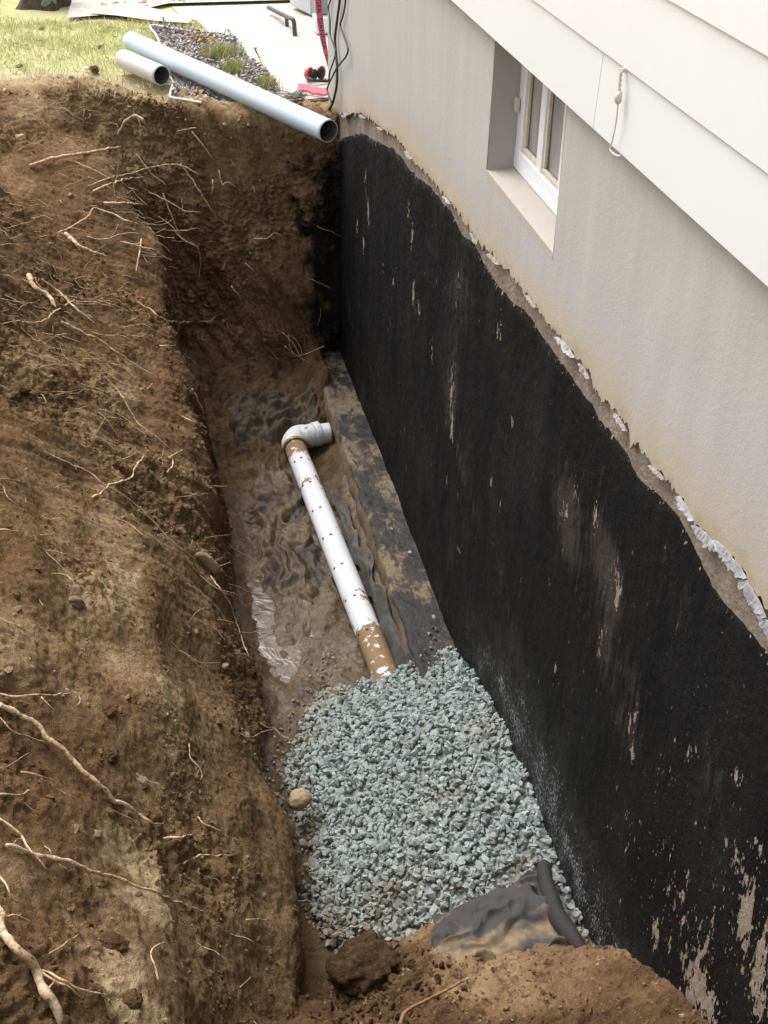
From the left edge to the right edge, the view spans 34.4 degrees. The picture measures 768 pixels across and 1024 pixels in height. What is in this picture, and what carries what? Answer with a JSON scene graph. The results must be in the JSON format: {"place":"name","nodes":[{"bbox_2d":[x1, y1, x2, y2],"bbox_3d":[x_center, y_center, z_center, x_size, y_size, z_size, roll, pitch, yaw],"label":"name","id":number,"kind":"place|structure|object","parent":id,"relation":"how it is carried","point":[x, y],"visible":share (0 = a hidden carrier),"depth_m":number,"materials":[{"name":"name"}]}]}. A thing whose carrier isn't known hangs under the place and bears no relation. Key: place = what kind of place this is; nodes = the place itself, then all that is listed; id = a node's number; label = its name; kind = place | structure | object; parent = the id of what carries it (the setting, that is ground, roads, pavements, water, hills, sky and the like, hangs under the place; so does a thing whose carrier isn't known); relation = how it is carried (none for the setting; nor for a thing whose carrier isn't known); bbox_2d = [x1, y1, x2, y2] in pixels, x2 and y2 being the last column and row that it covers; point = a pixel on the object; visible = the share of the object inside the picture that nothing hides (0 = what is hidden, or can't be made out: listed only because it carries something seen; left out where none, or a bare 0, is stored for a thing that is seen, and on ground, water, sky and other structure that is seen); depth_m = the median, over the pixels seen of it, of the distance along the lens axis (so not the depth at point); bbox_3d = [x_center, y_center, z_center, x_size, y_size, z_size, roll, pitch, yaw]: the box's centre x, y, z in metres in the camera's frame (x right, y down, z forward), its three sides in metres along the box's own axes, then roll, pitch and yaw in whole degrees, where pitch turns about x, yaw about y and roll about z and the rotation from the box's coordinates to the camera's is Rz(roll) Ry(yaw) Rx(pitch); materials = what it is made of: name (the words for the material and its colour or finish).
{"place":"outdoors","nodes":[
{"label":"outdoors","id":0,"kind":"place"},
{"bbox_2d":[91,3,192,22],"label":"path","id":1,"kind":"structure","parent":0,"point":[127,9],"depth_m":7.91,"materials":[{"name":"concrete"}]},
{"bbox_2d":[0,0,289,119],"bbox_3d":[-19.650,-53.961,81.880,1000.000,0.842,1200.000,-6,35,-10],"label":"ground","id":2,"kind":"structure","parent":0,"point":[9,6],"depth_m":7.33,"materials":[{"name":"green plant"}]},
{"bbox_2d":[15,0,71,10],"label":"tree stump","id":3,"kind":"object","parent":2,"relation":"on","point":[48,5],"visible":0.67,"depth_m":8.05,"materials":[{"name":"brown wood"}]},
{"bbox_2d":[3,21,170,90],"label":"leaf litter","id":4,"kind":"object","parent":2,"relation":"on","point":[136,86],"visible":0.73,"depth_m":6.81,"materials":[{"name":"brown plant"}]},
{"bbox_2d":[89,65,98,72],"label":"clod","id":5,"kind":"object","parent":2,"relation":"on","point":[95,69],"visible":1,"depth_m":6.82,"materials":[{"name":"soil"}]},
{"bbox_2d":[115,49,169,85],"bbox_3d":[-1.304,-2.398,6.684,0.104,0.114,0.384,-26,42,-34],"label":"drain pipe","id":6,"kind":"object","parent":2,"relation":"on","point":[143,67],"visible":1,"depth_m":6.64,"materials":[{"name":"white plastic"}]},
{"bbox_2d":[152,21,280,101],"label":"mulch","id":7,"kind":"object","parent":2,"relation":"on","point":[179,83],"visible":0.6,"depth_m":7.01,"materials":[{"name":"grey gravel"}]},
{"bbox_2d":[149,24,224,106],"bbox_3d":[-1.113,-2.482,6.875,0.357,0.018,1.895,-9,35,-15],"label":"bed edging","id":8,"kind":"object","parent":7,"relation":"on","point":[171,79],"visible":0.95,"depth_m":6.54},
{"bbox_2d":[170,82,206,97],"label":"leaf litter","id":9,"kind":"object","parent":7,"relation":"on","point":[195,92],"visible":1,"depth_m":6.39,"materials":[{"name":"brown plant"}]},
{"bbox_2d":[183,27,218,42],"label":"leaf litter","id":10,"kind":"object","parent":7,"relation":"on","point":[199,36],"visible":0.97,"depth_m":7.34,"materials":[{"name":"brown plant"}]},
{"bbox_2d":[184,37,246,60],"bbox_3d":[-0.945,-2.621,7.042,0.354,0.095,0.329,25,41,31],"label":"grass tuft","id":11,"kind":"object","parent":7,"relation":"on","point":[216,51],"visible":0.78,"depth_m":7.03,"materials":[{"name":"green plant"}]},
{"bbox_2d":[212,54,253,76],"bbox_3d":[-0.810,-2.443,6.783,0.238,0.094,0.200,23,40,29],"label":"grass tuft","id":12,"kind":"object","parent":7,"relation":"on","point":[229,65],"visible":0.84,"depth_m":6.77,"materials":[{"name":"green plant"}]},
{"bbox_2d":[249,70,284,91],"bbox_3d":[-0.611,-2.267,6.528,0.164,0.095,0.231,-20,39,-28],"label":"grass tuft","id":13,"kind":"object","parent":7,"relation":"on","point":[267,83],"visible":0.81,"depth_m":6.52,"materials":[{"name":"green plant"}]},
{"bbox_2d":[171,3,327,103],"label":"walkway","id":14,"kind":"structure","parent":2,"relation":"on","point":[267,37],"depth_m":7.50,"materials":[{"name":"concrete"}]},
{"bbox_2d":[266,5,296,35],"bbox_3d":[-0.636,-3.093,7.746,0.047,0.132,0.682,-9,35,-15],"label":"handrail","id":15,"kind":"object","parent":14,"relation":"on","point":[285,16],"visible":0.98,"depth_m":7.67,"materials":[{"name":"grey metal"}]},
{"bbox_2d":[278,89,306,99],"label":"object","id":16,"kind":"object","parent":14,"relation":"on","point":[298,95],"visible":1,"depth_m":6.35,"materials":[{"name":"grey"}]},
{"bbox_2d":[290,0,314,14],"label":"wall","id":17,"kind":"structure","parent":14,"relation":"on","point":[306,6],"depth_m":7.97,"materials":[{"name":"white paint"}]},
{"bbox_2d":[298,83,326,95],"bbox_3d":[-0.370,-2.185,6.427,0.195,0.048,0.029,18,38,24],"label":"danger tape","id":18,"kind":"object","parent":14,"relation":"on","point":[309,89],"visible":0.94,"depth_m":6.43,"materials":[{"name":"pink plastic"}]},
{"bbox_2d":[304,66,327,82],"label":"ear muffs","id":19,"kind":"object","parent":14,"relation":"on","point":[312,74],"visible":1,"depth_m":6.64,"materials":[{"name":"red plastic"}]},
{"bbox_2d":[312,0,327,33],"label":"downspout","id":20,"kind":"object","parent":14,"relation":"on","point":[325,14],"visible":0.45,"depth_m":7.50,"materials":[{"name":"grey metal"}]},
{"bbox_2d":[321,0,767,1023],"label":"house","id":21,"kind":"structure","parent":2,"relation":"on","point":[545,400],"depth_m":3.04,"materials":[{"name":"concrete"}]},
{"bbox_2d":[315,0,327,65],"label":"danger tape","id":22,"kind":"object","parent":21,"relation":"hanging from","point":[319,15],"visible":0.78,"depth_m":6.29,"materials":[{"name":"red plastic"}]},
{"bbox_2d":[327,0,336,81],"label":"cable","id":23,"kind":"object","parent":21,"relation":"attached to","point":[331,40],"visible":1,"depth_m":6.04,"materials":[{"name":"grey rubber"}]},
{"bbox_2d":[328,0,340,109],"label":"cable","id":24,"kind":"object","parent":21,"relation":"attached to","point":[336,56],"visible":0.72,"depth_m":5.92,"materials":[{"name":"grey rubber"}]},
{"bbox_2d":[326,0,348,102],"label":"cable","id":25,"kind":"object","parent":21,"relation":"attached to","point":[338,65],"visible":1,"depth_m":5.73,"materials":[{"name":"grey rubber"}]},
{"bbox_2d":[514,65,566,215],"bbox_3d":[0.474,-1.065,3.266,0.059,0.524,0.639,-7,35,-11],"label":"window","id":26,"kind":"structure","parent":21,"relation":"in","point":[541,121],"depth_m":3.43,"materials":[{"name":"white paint"}]},
{"bbox_2d":[609,68,624,156],"bbox_3d":[0.479,-0.813,2.535,0.019,0.168,0.070,0,34,-1],"label":"string","id":27,"kind":"object","parent":21,"relation":"hanging from","point":[618,97],"visible":1,"depth_m":2.52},
{"bbox_2d":[67,0,262,17],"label":"driveway","id":28,"kind":"structure","parent":0,"point":[79,8],"depth_m":8.14,"materials":[{"name":"grey concrete"}]},
{"bbox_2d":[100,0,184,10],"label":"leaf litter","id":29,"kind":"object","parent":28,"relation":"on","point":[144,1],"visible":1,"depth_m":8.16,"materials":[{"name":"brown plant"}]},
{"bbox_2d":[0,74,340,1023],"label":"trench bank","id":30,"kind":"structure","parent":0,"point":[134,668],"depth_m":4.23,"materials":[{"name":"soil"}]},
{"bbox_2d":[0,875,16,901],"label":"root","id":31,"kind":"object","parent":30,"relation":"on","point":[7,887],"visible":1,"depth_m":2.54,"materials":[{"name":"beige plant"}]},
{"bbox_2d":[0,790,34,801],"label":"root","id":32,"kind":"object","parent":30,"relation":"on","point":[9,794],"visible":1,"depth_m":2.80,"materials":[{"name":"beige plant"}]},
{"bbox_2d":[6,914,31,921],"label":"root","id":33,"kind":"object","parent":30,"relation":"on","point":[18,916],"visible":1,"depth_m":2.51,"materials":[{"name":"beige plant"}]},
{"bbox_2d":[15,134,25,139],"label":"stone","id":34,"kind":"object","parent":30,"relation":"on","point":[21,136],"visible":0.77,"depth_m":6.36,"materials":[{"name":"beige stone"}]},
{"bbox_2d":[0,717,45,742],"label":"root","id":35,"kind":"object","parent":30,"relation":"on","point":[8,727],"visible":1,"depth_m":2.98,"materials":[{"name":"brown plant"}]},
{"bbox_2d":[0,818,46,869],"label":"root","id":36,"kind":"object","parent":30,"relation":"on","point":[24,841],"visible":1,"depth_m":2.71,"materials":[{"name":"beige plant"}]},
{"bbox_2d":[16,381,31,393],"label":"clod","id":37,"kind":"object","parent":30,"relation":"on","point":[25,388],"visible":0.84,"depth_m":4.53,"materials":[{"name":"soil"}]},
{"bbox_2d":[0,905,62,1023],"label":"root","id":38,"kind":"object","parent":30,"relation":"on","point":[46,993],"visible":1,"depth_m":2.40,"materials":[{"name":"beige plant"}]},
{"bbox_2d":[0,692,70,697],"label":"root","id":39,"kind":"object","parent":30,"relation":"on","point":[16,696],"visible":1,"depth_m":3.09,"materials":[{"name":"beige plant"}]},
{"bbox_2d":[26,273,55,306],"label":"root","id":40,"kind":"object","parent":30,"relation":"on","point":[36,288],"visible":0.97,"depth_m":5.31,"materials":[{"name":"beige plant"}]},
{"bbox_2d":[21,771,60,785],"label":"root","id":41,"kind":"object","parent":30,"relation":"on","point":[27,772],"visible":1,"depth_m":2.92,"materials":[{"name":"beige plant"}]},
{"bbox_2d":[22,299,74,323],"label":"root","id":42,"kind":"object","parent":30,"relation":"on","point":[53,312],"visible":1,"depth_m":5.19,"materials":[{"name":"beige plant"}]},
{"bbox_2d":[43,972,82,997],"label":"root","id":43,"kind":"object","parent":30,"relation":"on","point":[58,982],"visible":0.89,"depth_m":2.44,"materials":[{"name":"beige plant"}]},
{"bbox_2d":[41,278,94,322],"bbox_3d":[-1.386,-0.931,5.455,0.269,0.156,0.055,21,39,27],"label":"root","id":44,"kind":"object","parent":30,"relation":"on","point":[65,297],"visible":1,"depth_m":5.46,"materials":[{"name":"beige plant"}]},
{"bbox_2d":[0,702,138,814],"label":"root","id":45,"kind":"object","parent":30,"relation":"on","point":[46,737],"visible":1,"depth_m":3.06,"materials":[{"name":"beige plant"}]},
{"bbox_2d":[29,146,121,166],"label":"root","id":46,"kind":"object","parent":30,"relation":"on","point":[36,163],"visible":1,"depth_m":6.30,"materials":[{"name":"beige plant"}]},
{"bbox_2d":[42,969,108,995],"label":"root","id":47,"kind":"object","parent":30,"relation":"on","point":[66,981],"visible":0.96,"depth_m":2.46,"materials":[{"name":"beige plant"}]},
{"bbox_2d":[68,595,85,609],"bbox_3d":[-0.909,0.269,3.660,0.049,0.074,0.041,21,80,24],"label":"clod","id":48,"kind":"object","parent":30,"relation":"on","point":[77,602],"visible":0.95,"depth_m":3.64,"materials":[{"name":"brown soil"}]},
{"bbox_2d":[63,232,107,256],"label":"root","id":49,"kind":"object","parent":30,"relation":"on","point":[71,238],"visible":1,"depth_m":5.87,"materials":[{"name":"beige plant"}]},
{"bbox_2d":[74,161,112,179],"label":"root","id":50,"kind":"object","parent":30,"relation":"on","point":[92,169],"visible":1,"depth_m":6.28,"materials":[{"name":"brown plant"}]},
{"bbox_2d":[93,829,102,839],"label":"stone","id":51,"kind":"object","parent":30,"relation":"on","point":[98,834],"visible":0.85,"depth_m":2.97,"materials":[{"name":"beige stone"}]},
{"bbox_2d":[5,843,203,910],"bbox_3d":[-0.625,0.885,2.921,0.447,0.555,0.055,-22,40,-30],"label":"root","id":52,"kind":"object","parent":30,"relation":"on","point":[50,857],"visible":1,"depth_m":2.78,"materials":[{"name":"beige plant"}]},
{"bbox_2d":[61,321,153,374],"bbox_3d":[-1.191,-0.710,5.366,0.370,0.293,0.028,-6,35,-10],"label":"root","id":53,"kind":"object","parent":30,"relation":"on","point":[97,338],"visible":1,"depth_m":5.35,"materials":[{"name":"brown plant"}]},
{"bbox_2d":[102,700,118,717],"bbox_3d":[-0.746,0.536,3.353,0.054,0.043,0.074,23,32,16],"label":"clod","id":54,"kind":"object","parent":30,"relation":"on","point":[110,709],"visible":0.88,"depth_m":3.34,"materials":[{"name":"soil"}]},
{"bbox_2d":[103,746,118,763],"bbox_3d":[-0.720,0.637,3.256,0.043,0.054,0.074,-50,31,3],"label":"clod","id":55,"kind":"object","parent":30,"relation":"on","point":[111,755],"visible":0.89,"depth_m":3.24,"materials":[{"name":"soil"}]},
{"bbox_2d":[87,232,138,239],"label":"root","id":56,"kind":"object","parent":30,"relation":"on","point":[112,236],"visible":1,"depth_m":5.98,"materials":[{"name":"brown plant"}]},
{"bbox_2d":[100,930,129,952],"bbox_3d":[-0.595,0.943,2.709,0.080,0.050,0.058,18,28,-30],"label":"clod","id":57,"kind":"object","parent":30,"relation":"on","point":[112,939],"visible":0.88,"depth_m":2.70,"materials":[{"name":"soil"}]},
{"bbox_2d":[91,455,143,498],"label":"root","id":58,"kind":"object","parent":30,"relation":"on","point":[109,484],"visible":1,"depth_m":4.54,"materials":[{"name":"beige plant"}]},
{"bbox_2d":[92,177,145,191],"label":"root","id":59,"kind":"object","parent":30,"relation":"on","point":[105,185],"visible":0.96,"depth_m":6.28,"materials":[{"name":"beige plant"}]},
{"bbox_2d":[43,450,196,559],"bbox_3d":[-0.951,-0.011,4.543,0.501,0.588,0.069,-9,35,-15],"label":"root","id":60,"kind":"object","parent":30,"relation":"on","point":[117,492],"visible":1,"depth_m":4.46,"materials":[{"name":"brown plant"}]},
{"bbox_2d":[104,201,145,205],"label":"root","id":61,"kind":"object","parent":30,"relation":"on","point":[126,203],"visible":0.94,"depth_m":6.17,"materials":[{"name":"beige plant"}]},
{"bbox_2d":[57,207,201,233],"bbox_3d":[-1.276,-1.405,6.234,0.286,0.304,0.842,16,37,21],"label":"root","id":62,"kind":"object","parent":30,"relation":"on","point":[73,225],"visible":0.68,"depth_m":6.10,"materials":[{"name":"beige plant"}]},
{"bbox_2d":[117,114,145,134],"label":"root","id":63,"kind":"object","parent":30,"relation":"attached to","point":[128,119],"visible":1,"depth_m":6.51,"materials":[{"name":"beige plant"}]},
{"bbox_2d":[122,988,142,1009],"bbox_3d":[-0.536,1.026,2.603,0.061,0.035,0.045,-12,61,-25],"label":"clod","id":64,"kind":"object","parent":30,"relation":"on","point":[132,998],"visible":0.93,"depth_m":2.60,"materials":[{"name":"soil"}]},
{"bbox_2d":[104,376,172,451],"bbox_3d":[-1.036,-0.402,5.176,0.367,0.246,0.046,24,40,29],"label":"root","id":65,"kind":"object","parent":30,"relation":"on","point":[133,415],"visible":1,"depth_m":5.17,"materials":[{"name":"brown plant"}]},
{"bbox_2d":[136,238,141,270],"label":"root","id":66,"kind":"object","parent":30,"relation":"on","point":[139,253],"visible":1,"depth_m":5.96,"materials":[{"name":"beige plant"}]},
{"bbox_2d":[120,241,159,253],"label":"root","id":67,"kind":"object","parent":30,"relation":"on","point":[154,250],"visible":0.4,"depth_m":5.98,"materials":[{"name":"beige plant"}]},
{"bbox_2d":[88,164,197,186],"bbox_3d":[-1.280,-1.749,6.417,0.581,0.076,0.253,-15,37,-22],"label":"root","id":68,"kind":"object","parent":30,"relation":"on","point":[100,181],"visible":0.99,"depth_m":6.44,"materials":[{"name":"brown plant"}]},
{"bbox_2d":[137,775,149,789],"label":"stone","id":69,"kind":"object","parent":30,"relation":"on","point":[143,783],"visible":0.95,"depth_m":3.31,"materials":[{"name":"beige stone"}]},
{"bbox_2d":[117,518,173,556],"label":"root","id":70,"kind":"object","parent":30,"relation":"on","point":[146,536],"visible":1,"depth_m":4.36,"materials":[{"name":"brown plant"}]},
{"bbox_2d":[136,154,165,184],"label":"root","id":71,"kind":"object","parent":30,"relation":"on","point":[149,170],"visible":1,"depth_m":6.54,"materials":[{"name":"brown plant"}]},
{"bbox_2d":[139,813,163,824],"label":"root","id":72,"kind":"object","parent":30,"relation":"on","point":[145,818],"visible":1,"depth_m":3.19,"materials":[{"name":"beige plant"}]},
{"bbox_2d":[150,942,167,981],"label":"root","id":73,"kind":"object","parent":30,"relation":"on","point":[156,972],"visible":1,"depth_m":2.73,"materials":[{"name":"beige plant"}]},
{"bbox_2d":[0,85,340,1023],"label":"hair roots","id":74,"kind":"object","parent":30,"relation":"on","point":[106,395],"visible":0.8,"depth_m":5.22,"materials":[{"name":"beige plant"}]},
{"bbox_2d":[162,193,183,240],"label":"root","id":75,"kind":"object","parent":30,"relation":"on","point":[171,214],"visible":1,"depth_m":6.58,"materials":[{"name":"brown plant"}]},
{"bbox_2d":[148,192,200,212],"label":"root","id":76,"kind":"object","parent":30,"relation":"on","point":[171,203],"visible":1,"depth_m":6.55,"materials":[{"name":"brown plant"}]},
{"bbox_2d":[166,449,182,472],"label":"root","id":77,"kind":"object","parent":30,"relation":"on","point":[170,457],"visible":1,"depth_m":5.06,"materials":[{"name":"beige plant"}]},
{"bbox_2d":[159,216,192,243],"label":"root","id":78,"kind":"object","parent":30,"relation":"attached to","point":[175,230],"visible":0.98,"depth_m":6.61,"materials":[{"name":"brown plant"}]},
{"bbox_2d":[136,301,218,322],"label":"root","id":79,"kind":"object","parent":30,"relation":"attached to","point":[146,307],"visible":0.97,"depth_m":5.91,"materials":[{"name":"brown plant"}]},
{"bbox_2d":[163,834,192,839],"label":"root","id":80,"kind":"object","parent":30,"relation":"attached to","point":[174,837],"visible":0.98,"depth_m":3.23,"materials":[{"name":"beige plant"}]},
{"bbox_2d":[171,240,200,277],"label":"root","id":81,"kind":"object","parent":30,"relation":"on","point":[198,251],"visible":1,"depth_m":6.63,"materials":[{"name":"brown plant"}]},
{"bbox_2d":[180,163,218,219],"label":"root","id":82,"kind":"object","parent":30,"relation":"attached to","point":[189,176],"visible":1,"depth_m":6.46,"materials":[{"name":"brown plant"}]},
{"bbox_2d":[191,131,213,158],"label":"root","id":83,"kind":"object","parent":30,"relation":"attached to","point":[201,143],"visible":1,"depth_m":6.34,"materials":[{"name":"brown plant"}]},
{"bbox_2d":[195,552,217,573],"bbox_3d":[-0.695,0.198,4.851,0.093,0.134,0.056,-13,36,-19],"label":"stone","id":84,"kind":"object","parent":30,"relation":"on","point":[208,562],"visible":0.98,"depth_m":4.83,"materials":[{"name":"beige stone"}]},
{"bbox_2d":[182,854,232,864],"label":"root","id":85,"kind":"object","parent":30,"relation":"on","point":[195,857],"visible":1,"depth_m":3.38,"materials":[{"name":"brown plant"}]},
{"bbox_2d":[197,816,229,837],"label":"root","id":86,"kind":"object","parent":30,"relation":"on","point":[201,821],"visible":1,"depth_m":3.47,"materials":[{"name":"brown plant"}]},
{"bbox_2d":[210,575,247,653],"bbox_3d":[-0.575,0.386,4.771,0.072,0.220,0.303,-22,40,-30],"label":"root","id":87,"kind":"object","parent":30,"relation":"on","point":[232,611],"visible":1,"depth_m":4.79,"materials":[{"name":"brown plant"}]},
{"bbox_2d":[123,31,337,142],"bbox_3d":[-0.838,-2.200,6.341,0.105,0.125,1.923,-23,41,-31],"label":"drain pipe","id":88,"kind":"object","parent":30,"relation":"on","point":[300,118],"visible":0.99,"depth_m":6.17,"materials":[{"name":"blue plastic"}]},
{"bbox_2d":[282,332,323,362],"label":"root","id":89,"kind":"object","parent":30,"relation":"hanging from","point":[297,350],"visible":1,"depth_m":6.61,"materials":[{"name":"brown plant"}]},
{"bbox_2d":[0,75,697,1023],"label":"soil crumbs","id":90,"kind":"object","parent":30,"relation":"on","point":[376,995],"visible":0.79,"depth_m":4.34,"materials":[{"name":"brown soil"}]},
{"bbox_2d":[184,335,392,999],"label":"trench floor","id":91,"kind":"structure","parent":0,"point":[324,619],"depth_m":5.33,"materials":[{"name":"brown soil"}]},
{"bbox_2d":[224,377,320,452],"bbox_3d":[-0.565,-0.494,6.485,0.578,0.271,0.498,-6,35,-10],"label":"crumpled fabric","id":92,"kind":"object","parent":91,"relation":"on","point":[274,418],"visible":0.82,"depth_m":6.46,"materials":[{"name":"fabric"}]},
{"bbox_2d":[247,515,323,682],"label":"puddle","id":93,"kind":"object","parent":91,"relation":"on","point":[263,612],"visible":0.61,"depth_m":5.11,"materials":[{"name":"liquid"}]},
{"bbox_2d":[236,454,344,608],"bbox_3d":[-0.440,0.080,5.753,0.377,0.109,1.288,-6,35,-10],"label":"muddy fabric","id":94,"kind":"object","parent":91,"relation":"on","point":[288,548],"visible":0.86,"depth_m":5.67,"materials":[{"name":"brown fabric"}]},
{"bbox_2d":[281,421,397,686],"bbox_3d":[-0.204,0.164,5.487,0.262,0.137,2.122,-6,35,-10],"label":"perforated drain pipe","id":95,"kind":"object","parent":91,"relation":"on","point":[298,441],"visible":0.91,"depth_m":5.42,"materials":[{"name":"white plastic"}]},
{"bbox_2d":[329,489,417,679],"bbox_3d":[-0.061,0.276,5.288,0.076,0.163,1.648,-7,35,-12],"label":"fabric strip","id":96,"kind":"object","parent":91,"relation":"on","point":[363,559],"visible":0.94,"depth_m":5.26,"materials":[{"name":"grey fabric"}]},
{"bbox_2d":[261,527,591,953],"bbox_3d":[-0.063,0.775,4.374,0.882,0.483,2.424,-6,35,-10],"label":"gravel","id":97,"kind":"structure","parent":0,"point":[424,698],"depth_m":4.07,"materials":[{"name":"grey gravel"}]},
{"bbox_2d":[289,788,311,810],"bbox_3d":[-0.281,0.966,4.168,0.079,0.073,0.073,-1,34,-3],"label":"stone","id":98,"kind":"object","parent":97,"relation":"on","point":[300,799],"visible":1,"depth_m":4.14,"materials":[{"name":"beige stone"}]},
{"bbox_2d":[273,922,709,1023],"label":"soil mound","id":99,"kind":"object","parent":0,"point":[638,998],"visible":0.24,"depth_m":3.10,"materials":[{"name":"brown soil"}]},
{"bbox_2d":[325,930,397,998],"bbox_3d":[-0.063,1.299,3.487,0.206,0.204,0.202,-6,35,-10],"label":"clod","id":100,"kind":"object","parent":99,"relation":"on","point":[364,962],"visible":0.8,"depth_m":3.42,"materials":[{"name":"soil"}]},
{"bbox_2d":[398,980,461,1023],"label":"root","id":101,"kind":"object","parent":99,"relation":"on","point":[405,1012],"visible":1,"depth_m":3.01,"materials":[{"name":"brown plant"}]},
{"bbox_2d":[428,859,585,961],"bbox_3d":[0.306,1.187,3.446,0.438,0.222,0.382,-6,35,-10],"label":"landscape fabric","id":102,"kind":"object","parent":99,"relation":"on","point":[525,911],"visible":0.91,"depth_m":3.45,"materials":[{"name":"grey fabric"}]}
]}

